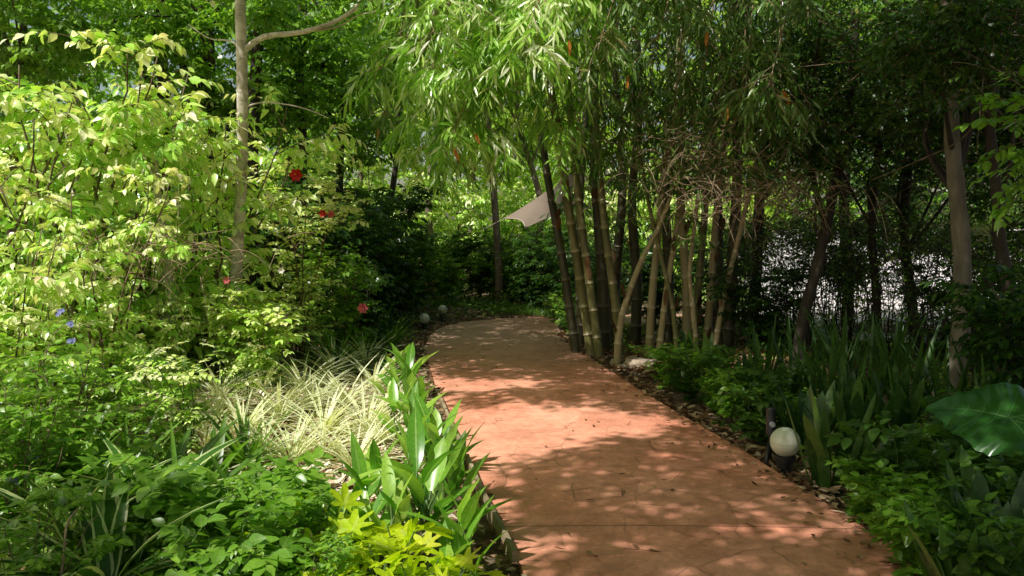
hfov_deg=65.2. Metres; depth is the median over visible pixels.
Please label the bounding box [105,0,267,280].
background tree
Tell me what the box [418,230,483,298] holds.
dark shrub
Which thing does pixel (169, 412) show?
striped plant
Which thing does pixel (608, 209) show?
leafy shrub
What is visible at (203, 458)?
cream edged plant
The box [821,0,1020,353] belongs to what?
thicket tree
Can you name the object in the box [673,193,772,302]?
leafy shrub
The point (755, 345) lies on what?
blade leaf plant
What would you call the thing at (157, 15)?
background tree
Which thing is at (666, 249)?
bamboo culm
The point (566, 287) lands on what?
bamboo culm
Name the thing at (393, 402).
broad leaf plant
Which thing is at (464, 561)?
chartreuse plant
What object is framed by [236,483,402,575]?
chartreuse plant
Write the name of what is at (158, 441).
wide strap plant
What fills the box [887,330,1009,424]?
blade leaf plant
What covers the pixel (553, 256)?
dark shrub
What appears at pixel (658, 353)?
leafy plant
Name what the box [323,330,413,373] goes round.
striped plant
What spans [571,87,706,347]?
bamboo culm
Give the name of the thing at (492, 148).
bamboo spray
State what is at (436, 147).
bamboo spray
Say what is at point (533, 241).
dark shrub
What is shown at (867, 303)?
thin stemmed shrub
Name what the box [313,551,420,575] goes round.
chartreuse plant
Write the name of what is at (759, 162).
bamboo spray
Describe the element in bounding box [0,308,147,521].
flowering shrub
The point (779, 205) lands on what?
dry branch
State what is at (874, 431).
leafy plant
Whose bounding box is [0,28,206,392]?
leafy shrub
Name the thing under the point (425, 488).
broad leaf plant
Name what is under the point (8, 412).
leafy shrub
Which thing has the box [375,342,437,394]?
broad leaf plant
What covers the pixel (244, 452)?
strap leaf plant
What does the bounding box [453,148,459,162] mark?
dead leaf
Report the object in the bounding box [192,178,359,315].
dark shrub
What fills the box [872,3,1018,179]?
hanging vine
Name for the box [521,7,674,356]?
bamboo culm
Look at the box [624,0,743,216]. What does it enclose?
bamboo spray
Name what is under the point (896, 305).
pavement
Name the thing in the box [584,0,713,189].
bamboo spray
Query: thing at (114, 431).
strap leaf plant
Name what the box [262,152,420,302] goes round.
dark shrub
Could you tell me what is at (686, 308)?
bamboo culm
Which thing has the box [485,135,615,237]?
shade sail
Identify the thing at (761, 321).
dark shrub
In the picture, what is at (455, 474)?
broad leaf plant
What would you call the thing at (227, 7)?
shade tree
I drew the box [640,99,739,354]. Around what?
bamboo culm
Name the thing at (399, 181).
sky
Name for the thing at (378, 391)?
striped plant
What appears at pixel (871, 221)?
thicket tree
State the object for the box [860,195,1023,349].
thin stemmed shrub
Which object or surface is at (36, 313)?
compound leaf sapling
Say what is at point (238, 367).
compound leaf sapling
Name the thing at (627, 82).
dead leaf
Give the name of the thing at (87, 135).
leafy shrub
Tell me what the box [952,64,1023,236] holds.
leafy branch
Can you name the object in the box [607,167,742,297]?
leafy shrub
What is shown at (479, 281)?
dark shrub
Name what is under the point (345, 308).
flowering shrub
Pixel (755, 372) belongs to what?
leafy plant
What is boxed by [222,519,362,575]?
leafy shrub
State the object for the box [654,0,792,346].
bamboo culm
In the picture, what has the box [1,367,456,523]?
grass
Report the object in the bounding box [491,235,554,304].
dark shrub
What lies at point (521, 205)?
leafy shrub
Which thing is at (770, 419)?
garden spotlight
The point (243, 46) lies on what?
slender tree
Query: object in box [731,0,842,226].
bamboo spray
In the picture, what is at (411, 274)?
dark shrub
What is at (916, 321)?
thin stemmed shrub
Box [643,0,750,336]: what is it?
bamboo culm
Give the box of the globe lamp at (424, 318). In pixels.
[419,313,429,329]
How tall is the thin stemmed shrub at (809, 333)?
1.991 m
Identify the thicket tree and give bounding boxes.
[673,0,944,366]
[687,0,868,336]
[690,0,1023,325]
[700,0,1005,360]
[749,0,1023,393]
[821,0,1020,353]
[840,0,1023,297]
[862,0,1023,372]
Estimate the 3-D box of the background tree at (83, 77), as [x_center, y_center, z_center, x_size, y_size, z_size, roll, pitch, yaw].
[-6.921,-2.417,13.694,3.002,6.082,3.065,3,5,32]
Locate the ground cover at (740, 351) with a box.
[611,322,1020,570]
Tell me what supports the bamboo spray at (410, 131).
hanging from the bamboo culm at (578, 271)
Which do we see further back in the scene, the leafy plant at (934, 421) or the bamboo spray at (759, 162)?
the bamboo spray at (759, 162)
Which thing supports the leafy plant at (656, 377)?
on the ground at (496, 549)
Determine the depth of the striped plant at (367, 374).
8.09 m
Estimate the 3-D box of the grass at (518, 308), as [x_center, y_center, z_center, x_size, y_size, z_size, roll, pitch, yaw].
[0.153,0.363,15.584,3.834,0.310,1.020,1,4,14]
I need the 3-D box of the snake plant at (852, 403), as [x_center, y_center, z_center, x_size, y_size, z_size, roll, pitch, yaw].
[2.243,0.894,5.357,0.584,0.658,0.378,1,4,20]
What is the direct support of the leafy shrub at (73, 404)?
on the ground at (496, 549)
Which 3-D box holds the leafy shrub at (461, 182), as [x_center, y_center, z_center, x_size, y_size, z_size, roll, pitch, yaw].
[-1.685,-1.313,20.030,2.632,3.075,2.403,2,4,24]
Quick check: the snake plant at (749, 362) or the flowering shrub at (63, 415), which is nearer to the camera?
the flowering shrub at (63, 415)
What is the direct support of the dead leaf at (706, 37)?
hanging from the bamboo spray at (676, 10)
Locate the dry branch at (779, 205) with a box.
[704,180,851,219]
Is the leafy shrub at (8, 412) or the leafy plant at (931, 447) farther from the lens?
the leafy plant at (931, 447)
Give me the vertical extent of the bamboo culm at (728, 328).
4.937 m
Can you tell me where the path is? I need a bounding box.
[427,314,920,575]
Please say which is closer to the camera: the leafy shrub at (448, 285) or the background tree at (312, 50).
the background tree at (312, 50)
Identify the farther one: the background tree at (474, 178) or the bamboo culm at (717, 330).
the background tree at (474, 178)
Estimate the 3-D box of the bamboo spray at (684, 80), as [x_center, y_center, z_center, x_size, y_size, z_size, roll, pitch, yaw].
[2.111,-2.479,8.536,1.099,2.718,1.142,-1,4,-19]
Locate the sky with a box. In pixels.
[1,0,1017,234]
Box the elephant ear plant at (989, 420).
[925,382,1023,456]
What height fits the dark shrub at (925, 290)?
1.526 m
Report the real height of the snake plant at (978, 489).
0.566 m
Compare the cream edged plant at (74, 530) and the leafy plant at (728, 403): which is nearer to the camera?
the cream edged plant at (74, 530)
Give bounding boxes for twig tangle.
[553,79,840,257]
[657,158,907,262]
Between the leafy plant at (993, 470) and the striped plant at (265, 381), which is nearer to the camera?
the leafy plant at (993, 470)
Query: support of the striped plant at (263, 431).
on the ground at (496, 549)
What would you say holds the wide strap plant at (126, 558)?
on the ground at (496, 549)
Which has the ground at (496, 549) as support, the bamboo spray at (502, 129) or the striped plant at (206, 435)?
the striped plant at (206, 435)
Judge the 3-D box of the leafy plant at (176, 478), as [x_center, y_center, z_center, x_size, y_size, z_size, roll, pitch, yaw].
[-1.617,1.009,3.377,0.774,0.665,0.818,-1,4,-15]
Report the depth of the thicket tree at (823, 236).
8.58 m
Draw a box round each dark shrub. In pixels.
[179,190,315,324]
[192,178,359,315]
[208,179,397,332]
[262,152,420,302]
[271,195,399,262]
[295,212,418,329]
[318,256,394,346]
[321,177,450,304]
[357,226,440,322]
[402,239,465,302]
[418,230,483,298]
[436,226,511,297]
[475,226,538,301]
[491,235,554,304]
[496,225,594,307]
[501,222,563,287]
[523,246,594,315]
[538,226,649,316]
[541,237,628,288]
[543,240,659,329]
[623,232,727,326]
[675,240,779,330]
[698,255,827,350]
[877,237,1023,359]
[917,250,1023,387]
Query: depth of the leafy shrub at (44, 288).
5.20 m
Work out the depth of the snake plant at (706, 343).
7.84 m
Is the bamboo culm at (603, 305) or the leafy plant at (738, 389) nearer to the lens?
the leafy plant at (738, 389)
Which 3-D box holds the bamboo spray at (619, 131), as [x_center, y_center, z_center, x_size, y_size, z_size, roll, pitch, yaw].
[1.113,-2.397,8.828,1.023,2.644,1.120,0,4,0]
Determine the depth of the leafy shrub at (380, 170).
16.93 m
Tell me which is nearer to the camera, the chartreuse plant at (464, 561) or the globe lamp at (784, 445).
the chartreuse plant at (464, 561)
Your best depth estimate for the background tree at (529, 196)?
20.70 m
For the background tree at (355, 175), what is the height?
6.294 m
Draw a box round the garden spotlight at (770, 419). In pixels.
[764,407,775,466]
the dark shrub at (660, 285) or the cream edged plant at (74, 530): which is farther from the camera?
the dark shrub at (660, 285)
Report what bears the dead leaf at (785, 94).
hanging from the bamboo spray at (790, 6)
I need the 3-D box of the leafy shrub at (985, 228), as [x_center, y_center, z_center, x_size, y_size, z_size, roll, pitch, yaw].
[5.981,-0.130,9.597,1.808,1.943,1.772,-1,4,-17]
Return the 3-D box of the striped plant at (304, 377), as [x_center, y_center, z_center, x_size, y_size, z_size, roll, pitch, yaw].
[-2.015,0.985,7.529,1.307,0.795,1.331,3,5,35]
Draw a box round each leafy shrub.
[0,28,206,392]
[0,64,267,400]
[0,83,209,405]
[0,157,205,425]
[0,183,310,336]
[0,222,124,457]
[0,333,90,490]
[0,366,104,555]
[0,476,124,575]
[26,348,149,455]
[58,86,366,379]
[76,279,221,397]
[90,369,212,463]
[124,354,228,455]
[128,513,226,574]
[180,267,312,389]
[217,474,329,575]
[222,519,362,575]
[307,145,436,259]
[326,158,469,285]
[396,173,490,289]
[398,254,446,304]
[425,245,484,299]
[433,173,545,285]
[474,254,517,301]
[499,162,615,269]
[542,293,563,322]
[547,292,575,330]
[560,163,650,290]
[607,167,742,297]
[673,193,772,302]
[915,204,1023,342]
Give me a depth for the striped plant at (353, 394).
7.20 m
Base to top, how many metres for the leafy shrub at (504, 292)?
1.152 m
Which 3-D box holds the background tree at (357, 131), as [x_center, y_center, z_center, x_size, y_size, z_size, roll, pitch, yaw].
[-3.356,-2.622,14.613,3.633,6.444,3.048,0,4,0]
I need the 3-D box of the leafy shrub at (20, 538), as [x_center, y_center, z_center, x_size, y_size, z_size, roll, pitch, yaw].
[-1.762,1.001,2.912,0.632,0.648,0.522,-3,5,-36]
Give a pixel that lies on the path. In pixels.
(693, 513)
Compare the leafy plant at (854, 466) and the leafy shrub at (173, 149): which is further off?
the leafy shrub at (173, 149)
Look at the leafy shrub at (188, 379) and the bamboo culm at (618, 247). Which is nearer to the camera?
the leafy shrub at (188, 379)
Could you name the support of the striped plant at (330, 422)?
on the ground at (496, 549)
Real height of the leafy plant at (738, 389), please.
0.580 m
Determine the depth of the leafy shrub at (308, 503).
3.36 m
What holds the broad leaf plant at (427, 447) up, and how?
on the ground at (496, 549)
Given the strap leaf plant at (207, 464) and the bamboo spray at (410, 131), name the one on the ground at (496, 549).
the strap leaf plant at (207, 464)
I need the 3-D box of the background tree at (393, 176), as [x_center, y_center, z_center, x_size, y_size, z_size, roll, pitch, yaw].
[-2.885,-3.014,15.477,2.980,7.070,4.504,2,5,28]
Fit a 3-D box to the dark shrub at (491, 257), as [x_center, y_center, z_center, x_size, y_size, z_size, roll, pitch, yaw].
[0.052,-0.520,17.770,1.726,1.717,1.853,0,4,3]
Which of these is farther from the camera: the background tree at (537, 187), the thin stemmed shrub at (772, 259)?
the background tree at (537, 187)
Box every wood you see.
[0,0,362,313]
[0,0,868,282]
[716,0,1023,260]
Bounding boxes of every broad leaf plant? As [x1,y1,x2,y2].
[293,431,411,553]
[321,452,426,575]
[336,434,440,519]
[366,365,425,419]
[370,377,450,448]
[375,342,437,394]
[376,406,516,553]
[379,342,409,379]
[389,376,435,415]
[394,413,454,491]
[401,477,510,573]
[405,391,484,461]
[421,416,490,509]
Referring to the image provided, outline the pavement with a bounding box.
[677,281,950,341]
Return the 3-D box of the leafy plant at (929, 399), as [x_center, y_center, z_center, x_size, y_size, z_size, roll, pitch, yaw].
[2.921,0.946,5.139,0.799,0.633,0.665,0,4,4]
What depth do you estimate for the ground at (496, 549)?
7.55 m
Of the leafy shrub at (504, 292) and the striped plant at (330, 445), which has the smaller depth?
the striped plant at (330, 445)
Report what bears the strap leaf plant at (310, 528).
on the ground at (496, 549)
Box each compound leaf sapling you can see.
[0,306,117,427]
[53,341,188,440]
[199,338,273,412]
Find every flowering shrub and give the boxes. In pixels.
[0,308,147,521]
[205,140,372,362]
[293,211,381,353]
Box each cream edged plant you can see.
[0,448,182,552]
[0,464,241,575]
[61,431,250,564]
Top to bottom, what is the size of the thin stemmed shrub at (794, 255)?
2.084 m
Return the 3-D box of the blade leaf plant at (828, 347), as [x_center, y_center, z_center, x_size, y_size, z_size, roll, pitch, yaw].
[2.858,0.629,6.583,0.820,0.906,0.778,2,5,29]
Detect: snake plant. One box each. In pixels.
[662,329,708,372]
[694,332,726,392]
[737,350,771,399]
[767,380,842,459]
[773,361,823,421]
[785,387,876,494]
[799,339,891,410]
[802,374,898,461]
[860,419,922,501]
[862,361,924,430]
[903,493,1023,575]
[931,445,1023,575]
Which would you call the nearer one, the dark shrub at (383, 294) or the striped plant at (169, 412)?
the striped plant at (169, 412)
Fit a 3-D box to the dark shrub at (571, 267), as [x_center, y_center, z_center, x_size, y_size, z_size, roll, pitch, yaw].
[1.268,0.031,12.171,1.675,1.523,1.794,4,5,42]
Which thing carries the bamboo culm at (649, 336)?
on the ground at (496, 549)
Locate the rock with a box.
[619,358,655,370]
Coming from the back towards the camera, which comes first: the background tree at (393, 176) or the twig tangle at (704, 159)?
the background tree at (393, 176)
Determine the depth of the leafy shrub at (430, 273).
15.86 m
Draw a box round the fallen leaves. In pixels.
[430,317,910,572]
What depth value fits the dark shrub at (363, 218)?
15.08 m
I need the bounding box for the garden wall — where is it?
[738,229,1021,300]
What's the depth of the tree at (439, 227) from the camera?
23.38 m
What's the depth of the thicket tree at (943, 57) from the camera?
6.83 m
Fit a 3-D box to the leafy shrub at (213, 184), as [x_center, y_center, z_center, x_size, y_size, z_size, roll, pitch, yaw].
[-3.233,-0.542,8.358,3.444,3.167,2.528,1,4,15]
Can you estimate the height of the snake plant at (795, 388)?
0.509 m
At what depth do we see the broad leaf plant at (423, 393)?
6.24 m
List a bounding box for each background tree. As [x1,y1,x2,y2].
[0,0,121,270]
[0,0,198,195]
[62,0,198,319]
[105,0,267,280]
[174,0,368,277]
[214,0,386,200]
[229,0,425,217]
[277,0,457,243]
[280,65,428,215]
[364,96,528,284]
[377,1,486,294]
[410,0,509,301]
[480,15,588,282]
[499,57,693,237]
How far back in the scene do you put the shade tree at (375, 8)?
11.54 m
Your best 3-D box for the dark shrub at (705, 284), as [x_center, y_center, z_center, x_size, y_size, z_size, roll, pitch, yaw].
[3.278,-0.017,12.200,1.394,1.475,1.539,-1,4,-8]
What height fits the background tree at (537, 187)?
6.181 m
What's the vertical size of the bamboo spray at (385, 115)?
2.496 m
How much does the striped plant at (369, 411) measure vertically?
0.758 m
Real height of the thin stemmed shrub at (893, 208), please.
2.305 m
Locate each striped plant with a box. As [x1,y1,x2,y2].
[130,392,242,440]
[146,370,288,429]
[148,406,265,451]
[176,380,311,451]
[182,355,271,406]
[198,396,338,469]
[204,372,346,435]
[228,359,307,397]
[228,405,366,475]
[234,380,407,441]
[245,352,350,401]
[263,406,389,466]
[265,360,372,419]
[284,359,409,411]
[285,376,447,444]
[285,408,405,480]
[289,335,387,377]
[319,347,431,393]
[321,403,409,451]
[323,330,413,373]
[337,377,445,413]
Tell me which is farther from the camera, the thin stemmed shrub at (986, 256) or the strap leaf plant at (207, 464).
the thin stemmed shrub at (986, 256)
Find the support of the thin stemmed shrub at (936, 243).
on the ground at (496, 549)
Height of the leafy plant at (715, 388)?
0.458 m
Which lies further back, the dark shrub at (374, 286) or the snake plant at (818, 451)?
the dark shrub at (374, 286)
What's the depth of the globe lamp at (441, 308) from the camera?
14.21 m
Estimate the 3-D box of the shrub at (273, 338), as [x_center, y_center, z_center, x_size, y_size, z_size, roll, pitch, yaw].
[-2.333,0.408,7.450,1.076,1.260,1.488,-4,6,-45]
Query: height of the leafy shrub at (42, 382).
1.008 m
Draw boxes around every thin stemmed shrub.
[688,199,811,332]
[705,197,839,342]
[724,201,860,328]
[731,193,873,352]
[750,189,896,334]
[761,201,948,353]
[805,194,974,360]
[828,176,988,339]
[830,184,931,324]
[859,210,1021,365]
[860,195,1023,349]
[879,213,1023,373]
[905,197,1023,384]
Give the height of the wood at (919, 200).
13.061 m
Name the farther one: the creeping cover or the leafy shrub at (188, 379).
the leafy shrub at (188, 379)
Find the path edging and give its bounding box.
[436,389,526,575]
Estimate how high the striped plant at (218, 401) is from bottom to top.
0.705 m
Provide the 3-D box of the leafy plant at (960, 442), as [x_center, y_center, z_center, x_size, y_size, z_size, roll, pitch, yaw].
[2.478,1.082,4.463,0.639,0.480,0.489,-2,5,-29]
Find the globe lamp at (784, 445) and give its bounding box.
[770,427,800,476]
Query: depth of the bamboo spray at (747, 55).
8.09 m
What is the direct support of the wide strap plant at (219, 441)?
on the ground at (496, 549)
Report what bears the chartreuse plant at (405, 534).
on the creeping cover
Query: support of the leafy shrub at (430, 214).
on the ground at (496, 549)
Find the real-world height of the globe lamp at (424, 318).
0.270 m
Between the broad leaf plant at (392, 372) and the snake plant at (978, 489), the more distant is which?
the broad leaf plant at (392, 372)
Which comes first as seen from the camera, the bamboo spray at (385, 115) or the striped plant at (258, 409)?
the striped plant at (258, 409)
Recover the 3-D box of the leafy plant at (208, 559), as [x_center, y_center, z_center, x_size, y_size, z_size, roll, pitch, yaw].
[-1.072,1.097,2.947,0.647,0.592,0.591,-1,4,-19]
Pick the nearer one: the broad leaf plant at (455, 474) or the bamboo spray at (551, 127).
the broad leaf plant at (455, 474)
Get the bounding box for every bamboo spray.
[334,0,462,121]
[358,0,436,172]
[381,0,481,134]
[381,0,545,190]
[384,0,502,132]
[405,0,603,208]
[420,6,557,192]
[425,0,588,192]
[474,0,611,100]
[474,10,604,194]
[509,0,653,200]
[548,0,674,185]
[558,0,692,105]
[568,1,657,188]
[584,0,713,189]
[612,0,731,89]
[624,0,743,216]
[645,0,739,183]
[676,0,765,205]
[683,0,800,152]
[684,0,789,210]
[704,0,844,154]
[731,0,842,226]
[768,0,850,170]
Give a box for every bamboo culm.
[346,0,610,357]
[353,0,596,352]
[515,4,655,360]
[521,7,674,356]
[539,0,641,346]
[543,0,670,341]
[546,15,650,354]
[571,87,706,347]
[576,2,671,346]
[606,5,773,347]
[611,2,708,357]
[611,176,675,368]
[625,1,700,342]
[628,0,779,336]
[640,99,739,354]
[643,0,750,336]
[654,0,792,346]
[684,1,797,347]
[691,40,829,345]
[703,1,821,339]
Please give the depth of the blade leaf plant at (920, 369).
6.17 m
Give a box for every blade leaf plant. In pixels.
[740,312,798,382]
[767,312,883,418]
[768,314,842,393]
[800,301,893,386]
[811,309,913,421]
[835,315,958,427]
[836,305,928,391]
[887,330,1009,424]
[933,336,1023,392]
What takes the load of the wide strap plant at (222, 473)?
on the ground at (496, 549)
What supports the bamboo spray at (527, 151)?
hanging from the bamboo culm at (594, 320)
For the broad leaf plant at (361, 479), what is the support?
on the ground at (496, 549)
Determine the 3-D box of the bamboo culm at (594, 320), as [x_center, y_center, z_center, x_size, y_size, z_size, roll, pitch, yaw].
[0.497,-1.695,9.220,2.916,5.395,1.647,-2,4,-22]
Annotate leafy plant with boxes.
[0,421,162,555]
[5,452,219,575]
[129,499,314,575]
[149,446,335,575]
[197,460,336,558]
[635,343,691,380]
[642,337,701,392]
[659,344,738,402]
[686,348,741,378]
[696,364,748,412]
[705,367,777,427]
[723,373,798,445]
[724,356,804,427]
[781,387,834,428]
[824,410,978,494]
[824,452,928,525]
[838,468,933,544]
[863,487,958,575]
[869,469,1023,575]
[876,470,993,516]
[888,423,961,474]
[889,436,1008,496]
[893,418,1023,507]
[909,504,1023,575]
[916,385,1023,459]
[929,418,1023,491]
[961,472,1021,502]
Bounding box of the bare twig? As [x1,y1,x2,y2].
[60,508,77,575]
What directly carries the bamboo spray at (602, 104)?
hanging from the bamboo culm at (661, 328)
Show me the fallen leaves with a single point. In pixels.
(867, 543)
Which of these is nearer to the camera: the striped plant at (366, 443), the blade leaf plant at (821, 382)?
the striped plant at (366, 443)
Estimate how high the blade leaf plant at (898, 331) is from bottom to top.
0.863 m
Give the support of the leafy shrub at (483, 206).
on the ground at (496, 549)
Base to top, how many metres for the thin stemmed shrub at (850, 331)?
1.984 m
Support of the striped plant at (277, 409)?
on the ground at (496, 549)
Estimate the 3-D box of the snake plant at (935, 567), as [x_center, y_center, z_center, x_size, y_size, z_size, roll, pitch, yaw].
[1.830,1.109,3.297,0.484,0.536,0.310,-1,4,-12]
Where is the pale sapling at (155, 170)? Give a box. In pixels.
[86,79,234,380]
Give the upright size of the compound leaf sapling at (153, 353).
0.838 m
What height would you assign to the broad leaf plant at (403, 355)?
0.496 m
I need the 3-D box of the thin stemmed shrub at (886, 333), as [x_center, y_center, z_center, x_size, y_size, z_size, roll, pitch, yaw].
[4.453,-0.071,9.294,1.758,2.023,1.620,-1,4,-20]
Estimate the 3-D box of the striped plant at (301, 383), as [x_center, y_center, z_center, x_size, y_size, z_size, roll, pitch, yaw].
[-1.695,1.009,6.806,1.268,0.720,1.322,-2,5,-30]
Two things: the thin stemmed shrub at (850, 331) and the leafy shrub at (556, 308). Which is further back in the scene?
the leafy shrub at (556, 308)
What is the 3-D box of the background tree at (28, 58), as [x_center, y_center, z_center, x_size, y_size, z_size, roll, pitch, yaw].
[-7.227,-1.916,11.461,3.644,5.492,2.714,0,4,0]
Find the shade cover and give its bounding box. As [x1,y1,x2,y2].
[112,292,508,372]
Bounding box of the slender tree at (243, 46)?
[188,0,375,378]
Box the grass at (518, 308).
[430,298,556,316]
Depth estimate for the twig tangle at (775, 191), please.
8.24 m
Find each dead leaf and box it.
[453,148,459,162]
[567,39,571,55]
[626,76,629,88]
[705,32,708,46]
[782,90,789,105]
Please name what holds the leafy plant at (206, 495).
on the ground at (496, 549)
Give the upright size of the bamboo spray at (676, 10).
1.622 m
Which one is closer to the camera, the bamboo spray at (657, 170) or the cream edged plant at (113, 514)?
the cream edged plant at (113, 514)
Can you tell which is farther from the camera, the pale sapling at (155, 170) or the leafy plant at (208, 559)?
the pale sapling at (155, 170)
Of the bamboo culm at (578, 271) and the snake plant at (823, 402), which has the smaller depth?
the snake plant at (823, 402)
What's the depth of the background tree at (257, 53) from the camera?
12.58 m
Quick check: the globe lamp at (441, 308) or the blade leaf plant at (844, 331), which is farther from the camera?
the globe lamp at (441, 308)
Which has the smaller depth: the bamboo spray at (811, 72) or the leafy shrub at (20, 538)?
the leafy shrub at (20, 538)
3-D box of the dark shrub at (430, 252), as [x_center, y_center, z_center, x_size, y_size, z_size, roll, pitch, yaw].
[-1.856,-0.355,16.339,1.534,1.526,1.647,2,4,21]
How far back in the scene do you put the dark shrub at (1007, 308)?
5.62 m
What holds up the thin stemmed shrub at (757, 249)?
on the ground at (496, 549)
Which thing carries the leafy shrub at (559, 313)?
on the ground at (496, 549)
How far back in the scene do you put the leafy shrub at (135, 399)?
5.01 m
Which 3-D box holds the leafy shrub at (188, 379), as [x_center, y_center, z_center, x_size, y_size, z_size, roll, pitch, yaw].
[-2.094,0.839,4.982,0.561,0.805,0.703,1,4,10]
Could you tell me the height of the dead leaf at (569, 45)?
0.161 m
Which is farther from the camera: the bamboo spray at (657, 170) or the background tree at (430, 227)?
the background tree at (430, 227)
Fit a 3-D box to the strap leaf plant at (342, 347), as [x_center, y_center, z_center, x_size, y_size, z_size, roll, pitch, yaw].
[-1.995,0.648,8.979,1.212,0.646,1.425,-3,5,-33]
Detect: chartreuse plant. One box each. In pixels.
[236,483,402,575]
[299,512,465,575]
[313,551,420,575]
[359,547,505,575]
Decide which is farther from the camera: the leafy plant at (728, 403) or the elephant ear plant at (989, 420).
the leafy plant at (728, 403)
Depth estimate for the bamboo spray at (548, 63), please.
7.67 m
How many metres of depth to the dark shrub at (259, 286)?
11.53 m
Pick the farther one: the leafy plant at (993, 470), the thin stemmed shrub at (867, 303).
the thin stemmed shrub at (867, 303)
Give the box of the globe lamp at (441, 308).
[438,305,446,319]
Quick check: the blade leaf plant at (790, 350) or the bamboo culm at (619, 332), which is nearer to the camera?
the blade leaf plant at (790, 350)
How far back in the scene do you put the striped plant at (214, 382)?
7.00 m
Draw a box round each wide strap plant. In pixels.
[1,417,185,527]
[54,415,267,535]
[117,413,339,490]
[117,538,184,575]
[118,506,312,573]
[148,450,330,562]
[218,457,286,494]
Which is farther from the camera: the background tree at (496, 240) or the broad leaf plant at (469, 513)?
the background tree at (496, 240)
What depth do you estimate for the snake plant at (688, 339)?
8.60 m
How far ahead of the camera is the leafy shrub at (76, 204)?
6.67 m
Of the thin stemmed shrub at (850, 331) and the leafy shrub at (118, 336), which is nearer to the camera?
the leafy shrub at (118, 336)
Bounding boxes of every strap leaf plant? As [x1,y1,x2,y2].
[14,391,163,497]
[41,406,203,469]
[46,417,303,569]
[137,488,369,575]
[187,398,340,470]
[280,320,393,380]
[367,314,433,351]
[368,301,421,338]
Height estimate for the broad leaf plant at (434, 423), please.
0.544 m
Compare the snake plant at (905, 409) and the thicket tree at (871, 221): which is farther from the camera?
the thicket tree at (871, 221)
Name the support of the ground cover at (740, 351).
on the ground at (496, 549)
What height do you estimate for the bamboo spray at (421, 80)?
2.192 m
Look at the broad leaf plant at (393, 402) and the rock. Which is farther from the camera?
the rock
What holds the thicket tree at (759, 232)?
on the ground at (496, 549)
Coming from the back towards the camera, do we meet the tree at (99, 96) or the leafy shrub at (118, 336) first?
the tree at (99, 96)
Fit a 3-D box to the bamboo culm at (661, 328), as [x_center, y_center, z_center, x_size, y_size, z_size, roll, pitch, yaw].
[1.925,-1.472,9.330,1.904,4.914,1.801,0,4,0]
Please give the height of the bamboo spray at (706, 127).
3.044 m
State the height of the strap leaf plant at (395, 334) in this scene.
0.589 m
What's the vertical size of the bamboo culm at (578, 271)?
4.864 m
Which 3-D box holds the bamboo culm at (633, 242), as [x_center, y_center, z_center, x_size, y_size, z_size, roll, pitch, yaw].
[1.571,-1.678,10.752,1.552,5.121,1.932,0,4,0]
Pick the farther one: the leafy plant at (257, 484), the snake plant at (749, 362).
the snake plant at (749, 362)
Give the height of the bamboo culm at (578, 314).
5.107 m
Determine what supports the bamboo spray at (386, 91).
hanging from the bamboo culm at (566, 287)
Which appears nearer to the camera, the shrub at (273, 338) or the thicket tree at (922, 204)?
the shrub at (273, 338)
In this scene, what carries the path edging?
on the ground at (496, 549)
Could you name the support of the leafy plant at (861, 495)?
on the ground at (496, 549)
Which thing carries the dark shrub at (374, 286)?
on the ground at (496, 549)
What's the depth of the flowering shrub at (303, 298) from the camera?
9.18 m
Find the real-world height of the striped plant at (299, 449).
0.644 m
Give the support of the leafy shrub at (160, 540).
on the ground at (496, 549)
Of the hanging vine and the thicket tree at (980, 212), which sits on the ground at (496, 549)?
the thicket tree at (980, 212)
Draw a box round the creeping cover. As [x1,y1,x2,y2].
[0,500,477,575]
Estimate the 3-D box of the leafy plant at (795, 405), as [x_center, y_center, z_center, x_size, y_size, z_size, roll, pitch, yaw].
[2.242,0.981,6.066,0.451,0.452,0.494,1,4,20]
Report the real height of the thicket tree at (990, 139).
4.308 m
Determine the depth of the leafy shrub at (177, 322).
7.21 m
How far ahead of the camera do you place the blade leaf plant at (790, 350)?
7.37 m
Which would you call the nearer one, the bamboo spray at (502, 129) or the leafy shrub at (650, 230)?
the bamboo spray at (502, 129)
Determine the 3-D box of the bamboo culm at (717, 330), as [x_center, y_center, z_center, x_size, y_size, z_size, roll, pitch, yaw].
[2.964,-0.993,9.463,1.188,3.796,1.490,-3,5,-36]
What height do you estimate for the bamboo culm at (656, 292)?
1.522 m
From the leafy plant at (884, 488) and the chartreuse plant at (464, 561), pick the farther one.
the leafy plant at (884, 488)
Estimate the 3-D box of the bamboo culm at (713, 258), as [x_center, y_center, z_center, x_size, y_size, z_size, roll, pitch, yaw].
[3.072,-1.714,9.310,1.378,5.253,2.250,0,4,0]
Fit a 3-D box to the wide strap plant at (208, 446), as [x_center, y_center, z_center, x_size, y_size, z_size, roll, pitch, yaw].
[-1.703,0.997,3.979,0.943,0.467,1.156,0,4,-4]
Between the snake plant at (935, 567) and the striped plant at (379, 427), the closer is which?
the snake plant at (935, 567)
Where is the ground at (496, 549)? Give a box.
[0,235,1023,575]
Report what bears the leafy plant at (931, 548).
on the ground at (496, 549)
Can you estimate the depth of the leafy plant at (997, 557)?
3.22 m
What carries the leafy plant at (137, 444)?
on the ground at (496, 549)
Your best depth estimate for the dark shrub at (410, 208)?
15.35 m
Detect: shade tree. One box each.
[27,0,362,23]
[339,0,926,20]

